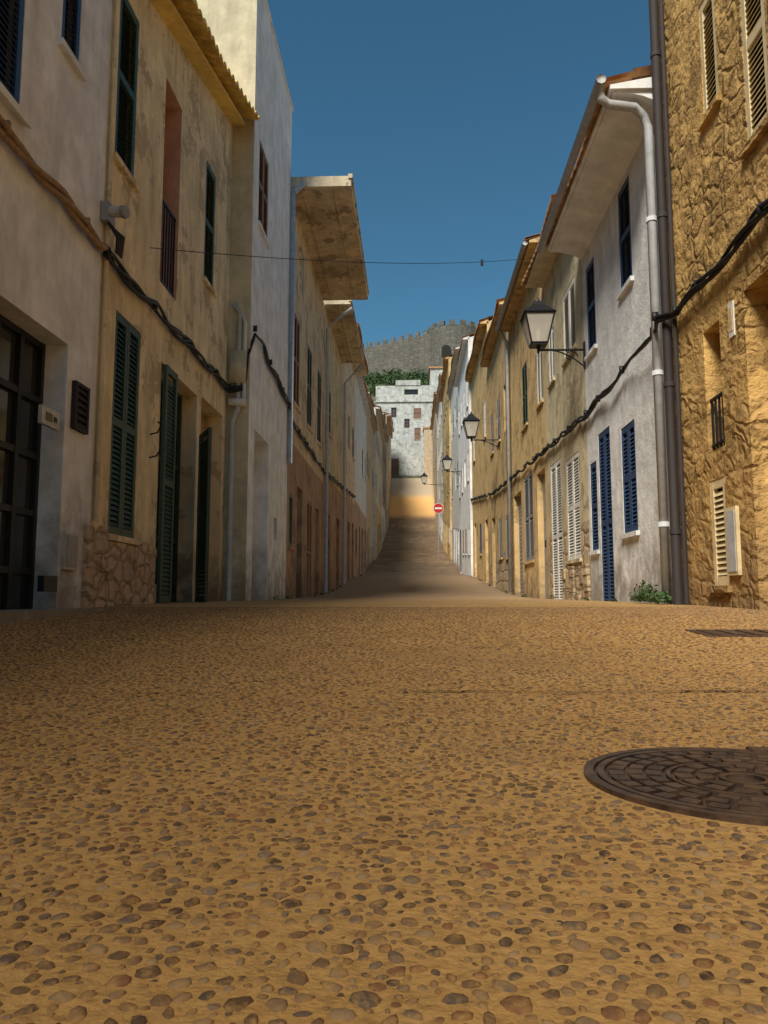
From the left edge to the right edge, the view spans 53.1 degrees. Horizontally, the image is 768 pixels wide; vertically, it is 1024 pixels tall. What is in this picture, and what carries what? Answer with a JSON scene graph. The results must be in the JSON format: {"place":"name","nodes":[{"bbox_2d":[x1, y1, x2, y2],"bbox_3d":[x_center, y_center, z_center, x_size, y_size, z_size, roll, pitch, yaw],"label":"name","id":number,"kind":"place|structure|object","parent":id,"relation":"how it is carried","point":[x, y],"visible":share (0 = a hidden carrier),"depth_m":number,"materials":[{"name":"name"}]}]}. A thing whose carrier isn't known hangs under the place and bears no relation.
{"place":"outdoors","nodes":[
{"label":"outdoors","id":0,"kind":"place"},
{"bbox_2d":[165,381,425,602],"bbox_3d":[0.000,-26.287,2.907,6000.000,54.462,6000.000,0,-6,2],"label":"ground","id":1,"kind":"structure","parent":0,"point":[373,397],"depth_m":98.34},
{"bbox_2d":[0,0,111,609],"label":"white townhouse","id":2,"kind":"structure","parent":1,"relation":"on","point":[54,69],"depth_m":6.11,"materials":[{"name":"paint"}]},
{"bbox_2d":[0,0,80,609],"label":"windows and doors","id":3,"kind":"structure","parent":2,"relation":"in","point":[22,356],"depth_m":5.88,"materials":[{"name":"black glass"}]},
{"bbox_2d":[0,114,108,251],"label":"power cable","id":4,"kind":"object","parent":2,"relation":"attached to","point":[17,147],"visible":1,"depth_m":5.83,"materials":[{"name":"black rubber"}]},
{"bbox_2d":[80,0,259,607],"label":"cream townhouse","id":5,"kind":"structure","parent":1,"relation":"on","point":[179,106],"depth_m":8.66,"materials":[{"name":"paint"}]},
{"bbox_2d":[100,200,129,258],"bbox_3d":[-2.429,-2.588,7.041,0.250,0.427,0.337,0,-6,2],"label":"security camera","id":6,"kind":"object","parent":5,"relation":"attached to","point":[109,212],"visible":1,"depth_m":6.95,"materials":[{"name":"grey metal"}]},
{"bbox_2d":[108,0,215,602],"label":"windows and doors","id":7,"kind":"structure","parent":5,"relation":"in","point":[120,425],"depth_m":7.76,"materials":[{"name":"green paint"}]},
{"bbox_2d":[103,247,355,497],"bbox_3d":[-1.854,-1.473,20.135,0.424,1.352,26.472,0,-6,2],"label":"power cable","id":8,"kind":"object","parent":5,"relation":"attached to","point":[133,286],"visible":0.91,"depth_m":9.98,"materials":[{"name":"black rubber"}]},
{"bbox_2d":[197,0,291,600],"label":"walls","id":9,"kind":"structure","parent":1,"relation":"on","point":[259,286],"depth_m":12.65,"materials":[{"name":"white paint"}]},
{"bbox_2d":[258,141,267,235],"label":"windows and doors","id":10,"kind":"structure","parent":9,"relation":"attached to","point":[263,198],"depth_m":12.91,"materials":[{"name":"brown wood"}]},
{"bbox_2d":[226,180,307,600],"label":"downpipes","id":11,"kind":"object","parent":9,"relation":"attached to","point":[238,360],"visible":0.94,"depth_m":11.67,"materials":[{"name":"metal"}]},
{"bbox_2d":[265,0,293,111],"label":"roof","id":12,"kind":"structure","parent":9,"relation":"on","point":[276,43],"depth_m":14.36,"materials":[{"name":"concrete"}]},
{"bbox_2d":[285,211,324,598],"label":"walls","id":13,"kind":"structure","parent":1,"relation":"on","point":[304,477],"depth_m":18.25,"materials":[{"name":"brown paint"}]},
{"bbox_2d":[288,253,320,596],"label":"windows and doors","id":14,"kind":"structure","parent":13,"relation":"attached to","point":[296,400],"depth_m":18.65,"materials":[{"name":"green paint"}]},
{"bbox_2d":[291,174,368,299],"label":"roof","id":15,"kind":"structure","parent":13,"relation":"on","point":[327,211],"depth_m":17.97,"materials":[{"name":"concrete"}]},
{"bbox_2d":[322,304,341,592],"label":"walls","id":16,"kind":"structure","parent":1,"relation":"on","point":[334,488],"depth_m":24.85,"materials":[{"name":"beige paint"}]},
{"bbox_2d":[329,391,330,431],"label":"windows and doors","id":17,"kind":"structure","parent":16,"relation":"attached to","point":[329,410],"depth_m":23.83,"materials":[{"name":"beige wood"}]},
{"bbox_2d":[323,300,363,362],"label":"roof","id":18,"kind":"structure","parent":16,"relation":"on","point":[346,333],"depth_m":24.68,"materials":[{"name":"concrete"}]},
{"bbox_2d":[341,363,354,583],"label":"walls","id":19,"kind":"structure","parent":1,"relation":"on","point":[347,370],"depth_m":31.02,"materials":[{"name":"beige paint"}]},
{"bbox_2d":[352,426,353,456],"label":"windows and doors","id":20,"kind":"structure","parent":19,"relation":"attached to","point":[352,442],"depth_m":33.01,"materials":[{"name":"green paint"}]},
{"bbox_2d":[352,323,367,375],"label":"roof","id":21,"kind":"structure","parent":19,"relation":"on","point":[362,370],"depth_m":33.02,"materials":[{"name":"ceramic"}]},
{"bbox_2d":[354,376,365,576],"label":"walls","id":22,"kind":"structure","parent":1,"relation":"on","point":[360,495],"depth_m":37.50,"materials":[{"name":"grey paint"}]},
{"bbox_2d":[355,450,362,553],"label":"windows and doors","id":23,"kind":"structure","parent":22,"relation":"attached to","point":[356,528],"depth_m":35.00,"materials":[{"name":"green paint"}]},
{"bbox_2d":[356,376,371,417],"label":"roof","id":24,"kind":"structure","parent":22,"relation":"on","point":[362,385],"depth_m":38.20,"materials":[{"name":"ceramic"}]},
{"bbox_2d":[366,418,372,568],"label":"walls","id":25,"kind":"structure","parent":1,"relation":"on","point":[369,493],"depth_m":47.81,"materials":[{"name":"beige paint"}]},
{"bbox_2d":[367,453,372,547],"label":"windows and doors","id":26,"kind":"structure","parent":25,"relation":"attached to","point":[372,486],"depth_m":51.56,"materials":[{"name":"brown wood"}]},
{"bbox_2d":[368,391,377,430],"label":"roof","id":27,"kind":"structure","parent":25,"relation":"on","point":[373,419],"depth_m":48.75,"materials":[{"name":"ceramic"}]},
{"bbox_2d":[373,407,382,559],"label":"walls","id":28,"kind":"structure","parent":1,"relation":"on","point":[377,503],"depth_m":55.45,"materials":[{"name":"beige paint"}]},
{"bbox_2d":[376,431,377,452],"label":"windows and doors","id":29,"kind":"structure","parent":28,"relation":"attached to","point":[377,441],"depth_m":55.84,"materials":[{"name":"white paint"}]},
{"bbox_2d":[374,405,385,442],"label":"roof","id":30,"kind":"structure","parent":28,"relation":"on","point":[380,420],"depth_m":57.54,"materials":[{"name":"ceramic"}]},
{"bbox_2d":[382,443,385,542],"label":"walls","id":31,"kind":"structure","parent":1,"relation":"on","point":[383,479],"depth_m":71.43,"materials":[{"name":"beige paint"}]},
{"bbox_2d":[382,412,388,441],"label":"roof","id":32,"kind":"structure","parent":31,"relation":"on","point":[385,425],"depth_m":70.09,"materials":[{"name":"ceramic"}]},
{"bbox_2d":[385,415,389,533],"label":"walls","id":33,"kind":"structure","parent":1,"relation":"on","point":[387,493],"depth_m":77.24,"materials":[{"name":"beige paint"}]},
{"bbox_2d":[387,445,388,513],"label":"windows and doors","id":34,"kind":"structure","parent":33,"relation":"attached to","point":[387,476],"depth_m":83.58,"materials":[{"name":"brown wood"}]},
{"bbox_2d":[385,414,392,436],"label":"roof","id":35,"kind":"structure","parent":33,"relation":"on","point":[389,425],"depth_m":81.86,"materials":[{"name":"ceramic"}]},
{"bbox_2d":[385,413,390,507],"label":"walls","id":36,"kind":"structure","parent":1,"relation":"on","point":[389,468],"depth_m":89.64,"materials":[{"name":"beige paint"}]},
{"bbox_2d":[383,412,393,432],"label":"roof","id":37,"kind":"structure","parent":36,"relation":"on","point":[391,421],"depth_m":91.15,"materials":[{"name":"ceramic"}]},
{"bbox_2d":[364,367,428,394],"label":"hillside shrubs","id":38,"kind":"object","parent":1,"relation":"on","point":[389,379],"visible":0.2,"depth_m":130.60,"materials":[{"name":"green plant"}]},
{"bbox_2d":[374,380,437,478],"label":"white hillside building","id":39,"kind":"structure","parent":1,"relation":"on","point":[407,405],"depth_m":99.39,"materials":[{"name":"concrete"}]},
{"bbox_2d":[391,389,420,475],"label":"windows and doors","id":40,"kind":"structure","parent":39,"relation":"in","point":[417,411],"depth_m":99.49,"materials":[{"name":"brown wood"}]},
{"bbox_2d":[363,319,477,374],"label":"castle","id":41,"kind":"structure","parent":1,"relation":"on","point":[433,345],"depth_m":186.88,"materials":[{"name":"stone"}]},
{"bbox_2d":[432,396,437,530],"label":"walls","id":42,"kind":"structure","parent":1,"relation":"on","point":[435,457],"depth_m":84.77,"materials":[{"name":"beige paint"}]},
{"bbox_2d":[430,392,436,429],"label":"roof","id":43,"kind":"structure","parent":42,"relation":"on","point":[433,409],"depth_m":86.82,"materials":[{"name":"ceramic"}]},
{"bbox_2d":[435,422,437,529],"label":"windows and doors","id":44,"kind":"structure","parent":42,"relation":"attached to","point":[435,498],"depth_m":84.34,"materials":[{"name":"green paint"}]},
{"bbox_2d":[428,366,442,384],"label":"hillside house","id":45,"kind":"structure","parent":1,"relation":"on","point":[433,373],"depth_m":112.69,"materials":[{"name":"paint"}]},
{"bbox_2d":[437,402,442,543],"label":"walls","id":46,"kind":"structure","parent":1,"relation":"on","point":[439,439],"depth_m":71.83,"materials":[{"name":"white paint"}]},
{"bbox_2d":[434,373,441,412],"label":"roof","id":47,"kind":"structure","parent":46,"relation":"on","point":[437,398],"depth_m":72.01,"materials":[{"name":"ceramic"}]},
{"bbox_2d":[442,357,451,559],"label":"walls","id":48,"kind":"structure","parent":1,"relation":"on","point":[447,517],"depth_m":55.87,"materials":[{"name":"beige paint"}]},
{"bbox_2d":[421,473,444,487],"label":"street lamp","id":49,"kind":"object","parent":48,"relation":"attached to","point":[424,476],"visible":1,"depth_m":60.38,"materials":[{"name":"black metal"}]},
{"bbox_2d":[439,354,452,401],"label":"roof","id":50,"kind":"structure","parent":48,"relation":"on","point":[445,364],"depth_m":57.78,"materials":[{"name":"ceramic"}]},
{"bbox_2d":[443,397,449,543],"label":"windows and doors","id":51,"kind":"structure","parent":48,"relation":"attached to","point":[444,410],"depth_m":58.45,"materials":[{"name":"white paint"}]},
{"bbox_2d":[451,364,459,569],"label":"walls","id":52,"kind":"structure","parent":1,"relation":"on","point":[455,497],"depth_m":47.83,"materials":[{"name":"white paint"}]},
{"bbox_2d":[446,346,459,394],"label":"roof","id":53,"kind":"structure","parent":52,"relation":"on","point":[453,368],"depth_m":47.09,"materials":[{"name":"ceramic"}]},
{"bbox_2d":[452,414,457,496],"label":"windows and doors","id":54,"kind":"structure","parent":52,"relation":"attached to","point":[457,463],"depth_m":49.76,"materials":[{"name":"grey wood"}]},
{"bbox_2d":[458,336,473,576],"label":"walls","id":55,"kind":"structure","parent":1,"relation":"on","point":[465,501],"depth_m":36.98,"materials":[{"name":"white paint"}]},
{"bbox_2d":[442,455,461,476],"bbox_3d":[3.514,-2.420,39.907,1.022,1.242,0.544,0,-6,2],"label":"street lamp","id":56,"kind":"object","parent":55,"relation":"attached to","point":[446,461],"visible":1,"depth_m":39.74,"materials":[{"name":"black metal"}]},
{"bbox_2d":[453,333,474,386],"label":"roof","id":57,"kind":"structure","parent":55,"relation":"on","point":[461,355],"depth_m":37.86,"materials":[{"name":"paint"}]},
{"bbox_2d":[459,382,469,571],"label":"windows and doors","id":58,"kind":"structure","parent":55,"relation":"attached to","point":[462,482],"depth_m":38.74,"materials":[{"name":"white paint"}]},
{"bbox_2d":[470,198,767,500],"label":"power cable","id":59,"kind":"object","parent":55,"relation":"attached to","point":[760,211],"visible":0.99,"depth_m":7.65,"materials":[{"name":"black rubber"}]},
{"bbox_2d":[471,320,491,584],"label":"walls","id":60,"kind":"structure","parent":1,"relation":"on","point":[480,486],"depth_m":29.73,"materials":[{"name":"beige paint"}]},
{"bbox_2d":[465,315,493,381],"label":"roof","id":61,"kind":"structure","parent":60,"relation":"on","point":[478,336],"depth_m":29.80,"materials":[{"name":"ceramic"}]},
{"bbox_2d":[473,400,485,553],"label":"windows and doors","id":62,"kind":"structure","parent":60,"relation":"attached to","point":[474,459],"depth_m":29.92,"materials":[{"name":"grey paint"}]},
{"bbox_2d":[488,332,513,593],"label":"walls","id":63,"kind":"structure","parent":1,"relation":"on","point":[497,478],"depth_m":23.77,"materials":[{"name":"paint"}]},
{"bbox_2d":[462,412,499,449],"bbox_3d":[2.973,-2.496,23.524,1.127,1.193,0.514,0,-6,2],"label":"street lamp","id":64,"kind":"object","parent":63,"relation":"attached to","point":[470,422],"visible":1,"depth_m":23.38,"materials":[{"name":"black metal"}]},
{"bbox_2d":[479,297,504,366],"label":"roof","id":65,"kind":"structure","parent":63,"relation":"on","point":[491,337],"depth_m":24.18,"materials":[{"name":"wood"}]},
{"bbox_2d":[491,397,507,557],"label":"windows and doors","id":66,"kind":"structure","parent":63,"relation":"attached to","point":[492,449],"depth_m":23.72,"materials":[{"name":"wood"}]},
{"bbox_2d":[495,233,550,598],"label":"yellow townhouse","id":67,"kind":"structure","parent":1,"relation":"on","point":[531,555],"depth_m":18.05,"materials":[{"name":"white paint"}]},
{"bbox_2d":[518,351,547,598],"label":"windows and doors","id":68,"kind":"structure","parent":67,"relation":"in","point":[529,557],"depth_m":17.73,"materials":[{"name":"white paint"}]},
{"bbox_2d":[543,253,591,599],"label":"walls","id":69,"kind":"structure","parent":1,"relation":"on","point":[565,397],"depth_m":13.43,"materials":[{"name":"paint"}]},
{"bbox_2d":[521,194,557,287],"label":"roof","id":70,"kind":"structure","parent":69,"relation":"on","point":[538,270],"depth_m":14.71,"materials":[{"name":"ceramic"}]},
{"bbox_2d":[549,277,580,598],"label":"windows and doors","id":71,"kind":"structure","parent":69,"relation":"attached to","point":[575,506],"depth_m":13.52,"materials":[{"name":"white paint"}]},
{"bbox_2d":[561,564,590,599],"bbox_3d":[3.130,1.368,12.631,0.061,1.005,2.008,0,-6,2],"label":"stone base","id":72,"kind":"object","parent":69,"relation":"attached to","point":[576,585],"visible":0.58,"depth_m":12.49,"materials":[{"name":"beige stone"}]},
{"bbox_2d":[582,120,672,603],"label":"walls","id":73,"kind":"structure","parent":1,"relation":"on","point":[623,319],"depth_m":9.77,"materials":[{"name":"white paint"}]},
{"bbox_2d":[520,297,585,368],"bbox_3d":[2.640,-2.801,11.993,0.963,1.164,0.496,0,-6,2],"label":"street lamp","id":74,"kind":"object","parent":73,"relation":"attached to","point":[537,319],"visible":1,"depth_m":11.85,"materials":[{"name":"white glass"}]},
{"bbox_2d":[545,65,651,250],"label":"roof","id":75,"kind":"structure","parent":73,"relation":"on","point":[638,78],"depth_m":8.87,"materials":[{"name":"paint"}]},
{"bbox_2d":[537,74,671,599],"bbox_3d":[2.685,-1.704,9.957,0.655,5.635,4.002,0,-6,2],"label":"gutter and downpipe","id":76,"kind":"object","parent":75,"relation":"attached to","point":[605,102],"visible":0.94,"depth_m":8.23,"materials":[{"name":"metal"}]},
{"bbox_2d":[550,90,652,260],"bbox_3d":[2.801,-4.273,10.237,0.497,0.185,3.880,0,-6,2],"label":"eave cove","id":77,"kind":"object","parent":73,"relation":"attached to","point":[618,139],"visible":0.91,"depth_m":9.81,"materials":[{"name":"white paint"}]},
{"bbox_2d":[586,174,637,600],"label":"windows and doors","id":78,"kind":"structure","parent":73,"relation":"attached to","point":[629,476],"depth_m":10.53,"materials":[{"name":"blue paint"}]},
{"bbox_2d":[649,0,767,609],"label":"ochre townhouse","id":79,"kind":"structure","parent":1,"relation":"on","point":[709,64],"depth_m":6.89,"materials":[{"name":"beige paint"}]},
{"bbox_2d":[699,0,767,585],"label":"windows and doors","id":80,"kind":"structure","parent":79,"relation":"in","point":[750,38],"depth_m":6.73,"materials":[{"name":"beige paint"}]},
{"bbox_2d":[150,247,529,265],"bbox_3d":[0.303,-4.038,12.065,0.045,3.369,9.392,-5,-8,36],"label":"overhead wire","id":81,"kind":"object","parent":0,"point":[325,260],"visible":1,"depth_m":10.39,"materials":[{"name":"black metal"}]},
{"bbox_2d":[324,307,361,592],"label":"downpipes","id":82,"kind":"object","parent":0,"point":[347,311],"visible":0.91,"depth_m":22.08,"materials":[{"name":"metal"}]},
{"bbox_2d":[0,478,767,1023],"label":"cobbled road","id":83,"kind":"structure","parent":0,"point":[408,568],"depth_m":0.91,"materials":[{"name":"brown stone"}]},
{"bbox_2d":[18,690,743,692],"bbox_3d":[0.168,0.496,2.127,3.580,0.003,0.090,0,-6,2],"label":"paving joint","id":84,"kind":"object","parent":83,"relation":"on","point":[499,690],"visible":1,"depth_m":2.14,"materials":[{"name":"brown"}]},
{"bbox_2d":[433,503,443,558],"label":"no entry sign","id":85,"kind":"object","parent":83,"relation":"on","point":[438,508],"visible":0.93,"depth_m":53.23,"materials":[{"name":"red metal"}]},
{"bbox_2d":[273,574,617,601],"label":"wall foot weeds","id":86,"kind":"object","parent":83,"relation":"on","point":[525,595],"depth_m":14.48,"materials":[{"name":"green plant"}]},
{"bbox_2d":[628,580,671,603],"bbox_3d":[2.798,0.852,8.186,0.316,0.270,1.190,0,-6,2],"label":"wall plant","id":87,"kind":"object","parent":83,"relation":"on","point":[656,596],"depth_m":8.05,"materials":[{"name":"green plant"}]},
{"bbox_2d":[584,747,767,825],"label":"manhole cover","id":88,"kind":"object","parent":83,"relation":"on","point":[725,784],"visible":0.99,"depth_m":1.16,"materials":[{"name":"metal"}]},
{"bbox_2d":[685,629,767,636],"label":"drain cover","id":89,"kind":"object","parent":83,"relation":"on","point":[735,633],"visible":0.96,"depth_m":3.79,"materials":[{"name":"metal"}]},
{"bbox_2d":[267,0,650,347],"label":"sky","id":90,"kind":"structure","parent":0,"point":[455,124],"materials":[{"name":"blue"}]}
]}

